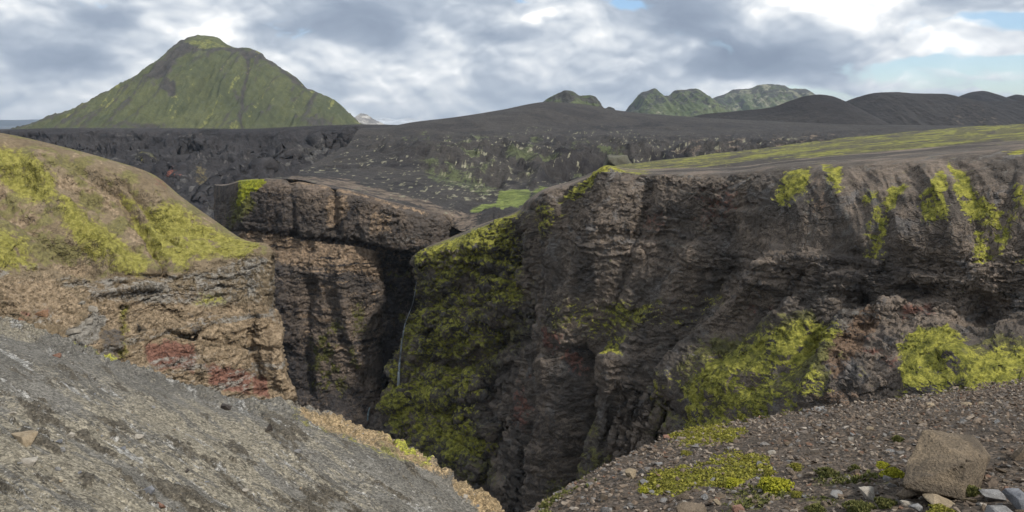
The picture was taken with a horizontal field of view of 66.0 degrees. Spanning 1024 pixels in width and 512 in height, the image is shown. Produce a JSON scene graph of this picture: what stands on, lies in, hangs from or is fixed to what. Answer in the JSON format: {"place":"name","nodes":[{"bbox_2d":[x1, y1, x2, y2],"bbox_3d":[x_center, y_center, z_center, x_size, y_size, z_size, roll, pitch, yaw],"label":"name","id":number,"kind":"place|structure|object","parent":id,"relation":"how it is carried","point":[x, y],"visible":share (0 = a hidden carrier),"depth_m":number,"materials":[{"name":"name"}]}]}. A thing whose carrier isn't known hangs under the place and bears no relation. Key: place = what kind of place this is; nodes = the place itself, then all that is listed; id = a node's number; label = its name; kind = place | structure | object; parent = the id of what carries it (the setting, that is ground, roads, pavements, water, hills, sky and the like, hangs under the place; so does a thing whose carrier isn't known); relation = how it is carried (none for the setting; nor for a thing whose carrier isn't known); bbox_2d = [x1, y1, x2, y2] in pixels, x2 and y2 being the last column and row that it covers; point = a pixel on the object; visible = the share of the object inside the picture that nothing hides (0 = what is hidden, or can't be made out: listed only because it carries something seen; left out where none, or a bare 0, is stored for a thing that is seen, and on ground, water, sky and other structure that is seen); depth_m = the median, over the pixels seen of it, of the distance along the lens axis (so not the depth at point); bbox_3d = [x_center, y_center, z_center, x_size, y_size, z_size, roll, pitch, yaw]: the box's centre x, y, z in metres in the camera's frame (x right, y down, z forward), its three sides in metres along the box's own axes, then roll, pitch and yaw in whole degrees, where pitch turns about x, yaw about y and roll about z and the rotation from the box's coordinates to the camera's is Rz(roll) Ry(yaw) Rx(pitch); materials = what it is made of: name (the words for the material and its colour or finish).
{"place":"outdoors","nodes":[
{"label":"outdoors","id":0,"kind":"place"},
{"bbox_2d":[0,119,39,126],"bbox_3d":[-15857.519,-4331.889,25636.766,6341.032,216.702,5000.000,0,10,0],"label":"sea","id":1,"kind":"structure","parent":0,"point":[9,123],"depth_m":24569.85,"materials":[{"name":"blue liquid"}]},
{"bbox_2d":[0,133,299,405],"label":"hillside","id":2,"kind":"structure","parent":0,"point":[118,245],"depth_m":306.08,"materials":[{"name":"brown stone"}]},
{"bbox_2d":[34,310,48,317],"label":"boulder","id":3,"kind":"object","parent":2,"relation":"on","point":[43,313],"visible":1,"depth_m":238.36,"materials":[{"name":"brown stone"}]},
{"bbox_2d":[65,328,81,335],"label":"boulder","id":4,"kind":"object","parent":2,"relation":"on","point":[73,331],"visible":1,"depth_m":238.50,"materials":[{"name":"grey stone"}]},
{"bbox_2d":[85,318,93,325],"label":"boulder","id":5,"kind":"object","parent":2,"relation":"on","point":[88,321],"visible":1,"depth_m":246.15,"materials":[{"name":"grey stone"}]},
{"bbox_2d":[88,306,97,311],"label":"boulder","id":6,"kind":"object","parent":2,"relation":"on","point":[92,309],"visible":1,"depth_m":254.04,"materials":[{"name":"grey stone"}]},
{"bbox_2d":[150,296,162,300],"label":"boulder","id":7,"kind":"object","parent":2,"relation":"on","point":[156,298],"visible":1,"depth_m":277.67,"materials":[{"name":"grey stone"}]},
{"bbox_2d":[11,35,361,128],"bbox_3d":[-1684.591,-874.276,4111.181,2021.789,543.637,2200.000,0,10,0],"label":"mountain","id":8,"kind":"structure","parent":0,"point":[200,81],"depth_m":3707.62,"materials":[{"name":"green plant"}]},
{"bbox_2d":[0,124,461,233],"bbox_3d":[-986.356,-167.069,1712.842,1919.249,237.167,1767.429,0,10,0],"label":"hillside","id":9,"kind":"structure","parent":0,"point":[193,166],"depth_m":1351.54,"materials":[{"name":"grey stone"}]},
{"bbox_2d":[0,316,504,511],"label":"slope","id":10,"kind":"structure","parent":0,"point":[321,465],"depth_m":21.84,"materials":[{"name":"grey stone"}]},
{"bbox_2d":[11,430,37,446],"bbox_3d":[-10.352,3.888,16.823,0.567,0.248,0.387,6,12,33],"label":"stone","id":11,"kind":"object","parent":10,"relation":"on","point":[26,438],"visible":0.98,"depth_m":16.70,"materials":[{"name":"beige stone"}]},
{"bbox_2d":[20,457,37,466],"bbox_3d":[-9.703,4.151,15.831,0.319,0.181,0.221,-3,10,-15],"label":"stone","id":12,"kind":"object","parent":10,"relation":"on","point":[31,462],"visible":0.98,"depth_m":15.76,"materials":[{"name":"beige stone"}]},
{"bbox_2d":[65,432,74,437],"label":"stone","id":13,"kind":"object","parent":10,"relation":"on","point":[70,434],"visible":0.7,"depth_m":18.16,"materials":[{"name":"beige stone"}]},
{"bbox_2d":[135,434,143,438],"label":"stone","id":14,"kind":"object","parent":10,"relation":"on","point":[138,436],"visible":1,"depth_m":19.89,"materials":[{"name":"beige stone"}]},
{"bbox_2d":[142,485,154,493],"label":"stone","id":15,"kind":"object","parent":10,"relation":"on","point":[150,489],"visible":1,"depth_m":16.86,"materials":[{"name":"grey stone"}]},
{"bbox_2d":[157,502,165,507],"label":"stone","id":16,"kind":"object","parent":10,"relation":"on","point":[161,505],"visible":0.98,"depth_m":16.58,"materials":[{"name":"brown stone"}]},
{"bbox_2d":[221,403,231,409],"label":"stone","id":17,"kind":"object","parent":10,"relation":"on","point":[226,406],"visible":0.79,"depth_m":26.11,"materials":[{"name":"grey stone"}]},
{"bbox_2d":[265,424,272,431],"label":"stone","id":18,"kind":"object","parent":10,"relation":"on","point":[269,427],"visible":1,"depth_m":24.67,"materials":[{"name":"grey stone"}]},
{"bbox_2d":[212,179,454,428],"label":"cliff","id":19,"kind":"structure","parent":0,"point":[345,284],"depth_m":578.18,"materials":[{"name":"brown stone"}]},
{"bbox_2d":[355,113,385,124],"bbox_3d":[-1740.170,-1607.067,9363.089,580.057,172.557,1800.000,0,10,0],"label":"mountain","id":20,"kind":"structure","parent":0,"point":[362,118],"depth_m":9169.83,"materials":[{"name":"white snow"}]},
{"bbox_2d":[374,118,421,124],"bbox_3d":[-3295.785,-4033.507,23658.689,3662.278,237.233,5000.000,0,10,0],"label":"mountain","id":21,"kind":"structure","parent":0,"point":[387,121],"depth_m":22843.10,"materials":[{"name":"white snow"}]},
{"bbox_2d":[0,0,1023,120],"label":"sky","id":22,"kind":"structure","parent":0,"point":[423,60],"materials":[{"name":"grey"}]},
{"bbox_2d":[543,90,614,109],"bbox_3d":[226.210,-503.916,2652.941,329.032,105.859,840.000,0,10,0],"label":"mountain","id":23,"kind":"structure","parent":0,"point":[566,96],"depth_m":2561.43,"materials":[{"name":"green plant"}]},
{"bbox_2d":[259,102,971,231],"bbox_3d":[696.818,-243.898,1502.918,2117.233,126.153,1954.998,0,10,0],"label":"scree slope","id":24,"kind":"structure","parent":0,"point":[464,173],"depth_m":924.34,"materials":[{"name":"grey gravel"}]},
{"bbox_2d":[626,88,731,116],"bbox_3d":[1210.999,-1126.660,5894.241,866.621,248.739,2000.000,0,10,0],"label":"mountain","id":25,"kind":"structure","parent":0,"point":[691,102],"depth_m":5519.07,"materials":[{"name":"green plant"}]},
{"bbox_2d":[366,140,1023,511],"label":"canyon wall","id":26,"kind":"structure","parent":0,"point":[556,338],"depth_m":313.17,"materials":[{"name":"grey stone"}]},
{"bbox_2d":[397,282,416,385],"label":"waterfall","id":27,"kind":"structure","parent":26,"relation":"on","point":[398,377],"depth_m":543.97,"materials":[{"name":"liquid"}]},
{"bbox_2d":[616,124,1023,171],"bbox_3d":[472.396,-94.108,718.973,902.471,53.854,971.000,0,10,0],"label":"plateau","id":28,"kind":"structure","parent":26,"relation":"on","point":[961,138],"depth_m":541.53,"materials":[{"name":"green plant"}]},
{"bbox_2d":[603,154,631,165],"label":"rock outcrop","id":29,"kind":"object","parent":28,"relation":"on","point":[612,160],"visible":0.57,"depth_m":698.21,"materials":[{"name":"grey stone"}]},
{"bbox_2d":[712,84,814,110],"bbox_3d":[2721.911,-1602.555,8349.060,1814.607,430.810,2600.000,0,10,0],"label":"mountain","id":30,"kind":"structure","parent":0,"point":[762,96],"depth_m":8010.04,"materials":[{"name":"green plant"}]},
{"bbox_2d":[526,377,1023,511],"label":"rubble slope","id":31,"kind":"structure","parent":0,"point":[849,492],"depth_m":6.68,"materials":[{"name":"gravel"}]},
{"bbox_2d":[600,494,607,501],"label":"stone","id":32,"kind":"object","parent":31,"relation":"on","point":[603,497],"visible":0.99,"depth_m":6.18,"materials":[{"name":"stone"}]},
{"bbox_2d":[600,507,611,511],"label":"stone","id":33,"kind":"object","parent":31,"relation":"on","point":[604,509],"visible":1,"depth_m":5.81,"materials":[{"name":"grey stone"}]},
{"bbox_2d":[625,468,635,478],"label":"stone","id":34,"kind":"object","parent":31,"relation":"on","point":[630,472],"visible":0.9,"depth_m":6.87,"materials":[{"name":"beige stone"}]},
{"bbox_2d":[636,486,648,493],"bbox_3d":[1.044,1.866,6.234,0.092,0.080,0.083,-5,11,-27],"label":"moss cushion","id":35,"kind":"object","parent":31,"relation":"on","point":[643,489],"visible":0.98,"depth_m":6.22,"materials":[{"name":"plant"}]},
{"bbox_2d":[676,492,690,500],"bbox_3d":[1.258,1.764,5.771,0.113,0.043,0.088,-16,17,37],"label":"stone","id":36,"kind":"object","parent":31,"relation":"on","point":[685,495],"visible":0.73,"depth_m":5.76,"materials":[{"name":"stone"}]},
{"bbox_2d":[681,450,691,455],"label":"moss cushion","id":37,"kind":"object","parent":31,"relation":"on","point":[685,452],"visible":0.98,"depth_m":7.75,"materials":[{"name":"green plant"}]},
{"bbox_2d":[675,501,706,511],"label":"stone","id":38,"kind":"object","parent":31,"relation":"on","point":[682,506],"visible":1,"depth_m":5.12,"materials":[{"name":"beige stone"}]},
{"bbox_2d":[701,494,707,499],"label":"stone","id":39,"kind":"object","parent":31,"relation":"on","point":[704,496],"visible":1,"depth_m":5.56,"materials":[{"name":"grey stone"}]},
{"bbox_2d":[637,423,772,495],"bbox_3d":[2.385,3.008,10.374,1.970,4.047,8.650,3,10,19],"label":"moss","id":40,"kind":"object","parent":31,"relation":"on","point":[730,432],"visible":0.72,"depth_m":6.75,"materials":[{"name":"green plant"}]},
{"bbox_2d":[537,469,880,511],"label":"ground cover","id":41,"kind":"object","parent":31,"relation":"on","point":[749,501],"visible":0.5,"depth_m":5.49,"materials":[{"name":"green plant"}]},
{"bbox_2d":[713,498,720,504],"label":"stone","id":42,"kind":"object","parent":31,"relation":"on","point":[716,501],"visible":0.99,"depth_m":5.27,"materials":[{"name":"beige stone"}]},
{"bbox_2d":[714,492,725,498],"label":"stone","id":43,"kind":"object","parent":31,"relation":"on","point":[720,495],"visible":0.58,"depth_m":5.54,"materials":[{"name":"beige stone"}]},
{"bbox_2d":[725,477,744,487],"bbox_3d":[1.702,1.730,5.970,0.167,0.094,0.158,2,10,12],"label":"moss cushion","id":44,"kind":"object","parent":31,"relation":"on","point":[734,481],"visible":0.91,"depth_m":5.95,"materials":[{"name":"plant"}]},
{"bbox_2d":[732,504,744,511],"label":"stone","id":45,"kind":"object","parent":31,"relation":"on","point":[736,508],"visible":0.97,"depth_m":4.86,"materials":[{"name":"stone"}]},
{"bbox_2d":[763,468,777,476],"bbox_3d":[2.031,1.707,6.187,0.145,0.068,0.127,0,10,0],"label":"moss cushion","id":46,"kind":"object","parent":31,"relation":"on","point":[768,471],"visible":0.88,"depth_m":6.16,"materials":[{"name":"green plant"}]},
{"bbox_2d":[757,475,794,494],"bbox_3d":[1.806,1.600,5.415,0.243,0.152,0.231,5,11,28],"label":"moss cushion","id":47,"kind":"object","parent":31,"relation":"on","point":[772,485],"visible":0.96,"depth_m":5.39,"materials":[{"name":"yellow plant"}]},
{"bbox_2d":[787,469,794,475],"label":"stone","id":48,"kind":"object","parent":31,"relation":"on","point":[791,472],"visible":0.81,"depth_m":5.94,"materials":[{"name":"grey stone"}]},
{"bbox_2d":[786,462,803,471],"bbox_3d":[2.238,1.675,6.210,0.115,0.102,0.119,-8,12,-38],"label":"moss cushion","id":49,"kind":"object","parent":31,"relation":"on","point":[795,466],"visible":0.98,"depth_m":6.18,"materials":[{"name":"green plant"}]},
{"bbox_2d":[789,490,803,497],"bbox_3d":[1.829,1.545,5.074,0.093,0.069,0.084,5,11,28],"label":"moss cushion","id":50,"kind":"object","parent":31,"relation":"on","point":[796,494],"visible":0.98,"depth_m":5.06,"materials":[{"name":"plant"}]},
{"bbox_2d":[804,502,826,511],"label":"plant","id":51,"kind":"object","parent":31,"relation":"on","point":[817,507],"visible":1,"depth_m":4.61,"materials":[{"name":"green plant"}]},
{"bbox_2d":[811,406,826,412],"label":"stone","id":52,"kind":"object","parent":31,"relation":"on","point":[824,410],"visible":0.48,"depth_m":11.53,"materials":[{"name":"grey stone"}]},
{"bbox_2d":[813,466,835,477],"bbox_3d":[2.294,1.586,5.761,0.141,0.104,0.146,-9,13,-42],"label":"plant","id":53,"kind":"object","parent":31,"relation":"on","point":[826,472],"visible":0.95,"depth_m":5.73,"materials":[{"name":"green plant"}]},
{"bbox_2d":[821,500,827,506],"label":"stone","id":54,"kind":"object","parent":31,"relation":"on","point":[824,503],"visible":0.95,"depth_m":4.85,"materials":[{"name":"stone"}]},
{"bbox_2d":[830,490,842,498],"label":"stone","id":55,"kind":"object","parent":31,"relation":"on","point":[833,494],"visible":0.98,"depth_m":4.97,"materials":[{"name":"grey stone"}]},
{"bbox_2d":[847,464,860,471],"bbox_3d":[2.559,1.594,5.868,0.104,0.085,0.094,-5,11,-28],"label":"plant","id":56,"kind":"object","parent":31,"relation":"on","point":[854,467],"visible":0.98,"depth_m":5.86,"materials":[{"name":"green plant"}]},
{"bbox_2d":[841,499,876,511],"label":"plant","id":57,"kind":"object","parent":31,"relation":"on","point":[860,506],"visible":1,"depth_m":4.55,"materials":[{"name":"green plant"}]},
{"bbox_2d":[859,486,875,500],"bbox_3d":[2.205,1.482,4.887,0.108,0.096,0.102,0,10,0],"label":"stone","id":58,"kind":"object","parent":31,"relation":"on","point":[868,493],"visible":0.83,"depth_m":4.87,"materials":[{"name":"grey stone"}]},
{"bbox_2d":[875,461,890,468],"bbox_3d":[2.759,1.571,5.878,0.129,0.089,0.107,0,10,0],"label":"moss cushion","id":59,"kind":"object","parent":31,"relation":"on","point":[881,465],"visible":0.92,"depth_m":5.85,"materials":[{"name":"yellow plant"}]},
{"bbox_2d":[873,496,897,508],"bbox_3d":[2.210,1.472,4.671,0.141,0.077,0.115,5,11,25],"label":"plant","id":60,"kind":"object","parent":31,"relation":"on","point":[883,502],"visible":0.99,"depth_m":4.65,"materials":[{"name":"green plant"}]},
{"bbox_2d":[878,467,904,477],"bbox_3d":[2.636,1.516,5.453,0.200,0.104,0.179,0,10,0],"label":"moss cushion","id":61,"kind":"object","parent":31,"relation":"on","point":[893,472],"visible":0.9,"depth_m":5.42,"materials":[{"name":"green plant"}]},
{"bbox_2d":[888,479,898,485],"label":"stone","id":62,"kind":"object","parent":31,"relation":"on","point":[893,482],"visible":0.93,"depth_m":5.08,"materials":[{"name":"grey stone"}]},
{"bbox_2d":[891,435,904,441],"bbox_3d":[3.566,1.703,7.302,0.131,0.096,0.118,0,10,0],"label":"plant","id":63,"kind":"object","parent":31,"relation":"on","point":[897,438],"visible":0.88,"depth_m":7.28,"materials":[{"name":"green plant"}]},
{"bbox_2d":[899,500,912,505],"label":"stone","id":64,"kind":"object","parent":31,"relation":"on","point":[904,502],"visible":0.97,"depth_m":4.62,"materials":[{"name":"beige stone"}]},
{"bbox_2d":[895,488,917,499],"bbox_3d":[2.410,1.461,4.802,0.136,0.072,0.088,0,10,0],"label":"stone","id":65,"kind":"object","parent":31,"relation":"on","point":[903,494],"visible":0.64,"depth_m":4.78,"materials":[{"name":"grey stone"}]},
{"bbox_2d":[908,503,922,511],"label":"stone","id":66,"kind":"object","parent":31,"relation":"on","point":[918,507],"visible":1,"depth_m":4.46,"materials":[{"name":"grey stone"}]},
{"bbox_2d":[925,402,934,407],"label":"stone","id":67,"kind":"object","parent":31,"relation":"on","point":[927,403],"visible":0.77,"depth_m":10.14,"materials":[{"name":"beige stone"}]},
{"bbox_2d":[922,493,954,507],"bbox_3d":[2.472,1.412,4.484,0.209,0.070,0.215,0,10,0],"label":"stone","id":68,"kind":"object","parent":31,"relation":"on","point":[934,499],"visible":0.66,"depth_m":4.50,"materials":[{"name":"beige stone"}]},
{"bbox_2d":[926,503,956,511],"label":"moss cushion","id":69,"kind":"object","parent":31,"relation":"on","point":[940,508],"visible":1,"depth_m":4.36,"materials":[{"name":"green plant"}]},
{"bbox_2d":[902,429,990,499],"bbox_3d":[2.765,1.348,4.978,0.417,0.540,1.162,7,12,34],"label":"boulder","id":70,"kind":"object","parent":31,"relation":"on","point":[952,466],"visible":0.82,"depth_m":4.67,"materials":[{"name":"stone"}]},
{"bbox_2d":[961,402,971,406],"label":"stone","id":71,"kind":"object","parent":31,"relation":"on","point":[966,403],"visible":0.52,"depth_m":9.85,"materials":[{"name":"beige stone"}]},
{"bbox_2d":[961,498,977,502],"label":"stone","id":72,"kind":"object","parent":31,"relation":"on","point":[970,500],"visible":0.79,"depth_m":4.46,"materials":[{"name":"brown stone"}]},
{"bbox_2d":[966,484,980,496],"bbox_3d":[2.682,1.378,4.610,0.132,0.086,0.128,0,10,0],"label":"plant","id":73,"kind":"object","parent":31,"relation":"on","point":[972,490],"visible":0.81,"depth_m":4.57,"materials":[{"name":"green plant"}]},
{"bbox_2d":[979,489,1005,500],"bbox_3d":[2.710,1.364,4.449,0.131,0.083,0.119,0,10,0],"label":"stone","id":74,"kind":"object","parent":31,"relation":"on","point":[992,495],"visible":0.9,"depth_m":4.42,"materials":[{"name":"grey stone"}]},
{"bbox_2d":[985,505,1012,511],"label":"stone","id":75,"kind":"object","parent":31,"relation":"on","point":[996,508],"visible":1,"depth_m":4.15,"materials":[{"name":"grey stone"}]},
{"bbox_2d":[995,468,1008,472],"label":"stone","id":76,"kind":"object","parent":31,"relation":"on","point":[1000,470],"visible":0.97,"depth_m":5.20,"materials":[{"name":"stone"}]},
{"bbox_2d":[1001,488,1023,509],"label":"stone","id":77,"kind":"object","parent":31,"relation":"on","point":[1015,497],"visible":1,"depth_m":4.22,"materials":[{"name":"grey stone"}]},
{"bbox_2d":[1010,446,1023,460],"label":"stone","id":78,"kind":"object","parent":31,"relation":"on","point":[1017,455],"visible":1,"depth_m":5.41,"materials":[{"name":"stone"}]},
{"bbox_2d":[694,94,891,124],"bbox_3d":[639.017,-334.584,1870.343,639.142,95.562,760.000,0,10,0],"label":"hills","id":79,"kind":"structure","parent":0,"point":[826,109],"depth_m":1764.44,"materials":[{"name":"black soil"}]},
{"bbox_2d":[846,92,1023,125],"bbox_3d":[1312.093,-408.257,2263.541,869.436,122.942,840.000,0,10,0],"label":"hills","id":80,"kind":"structure","parent":0,"point":[897,108],"depth_m":2106.93,"materials":[{"name":"black soil"}]},
{"bbox_2d":[959,91,1023,100],"bbox_3d":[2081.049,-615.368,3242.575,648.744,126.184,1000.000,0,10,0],"label":"hills","id":81,"kind":"structure","parent":0,"point":[982,95],"depth_m":3166.62,"materials":[{"name":"black soil"}]}
]}

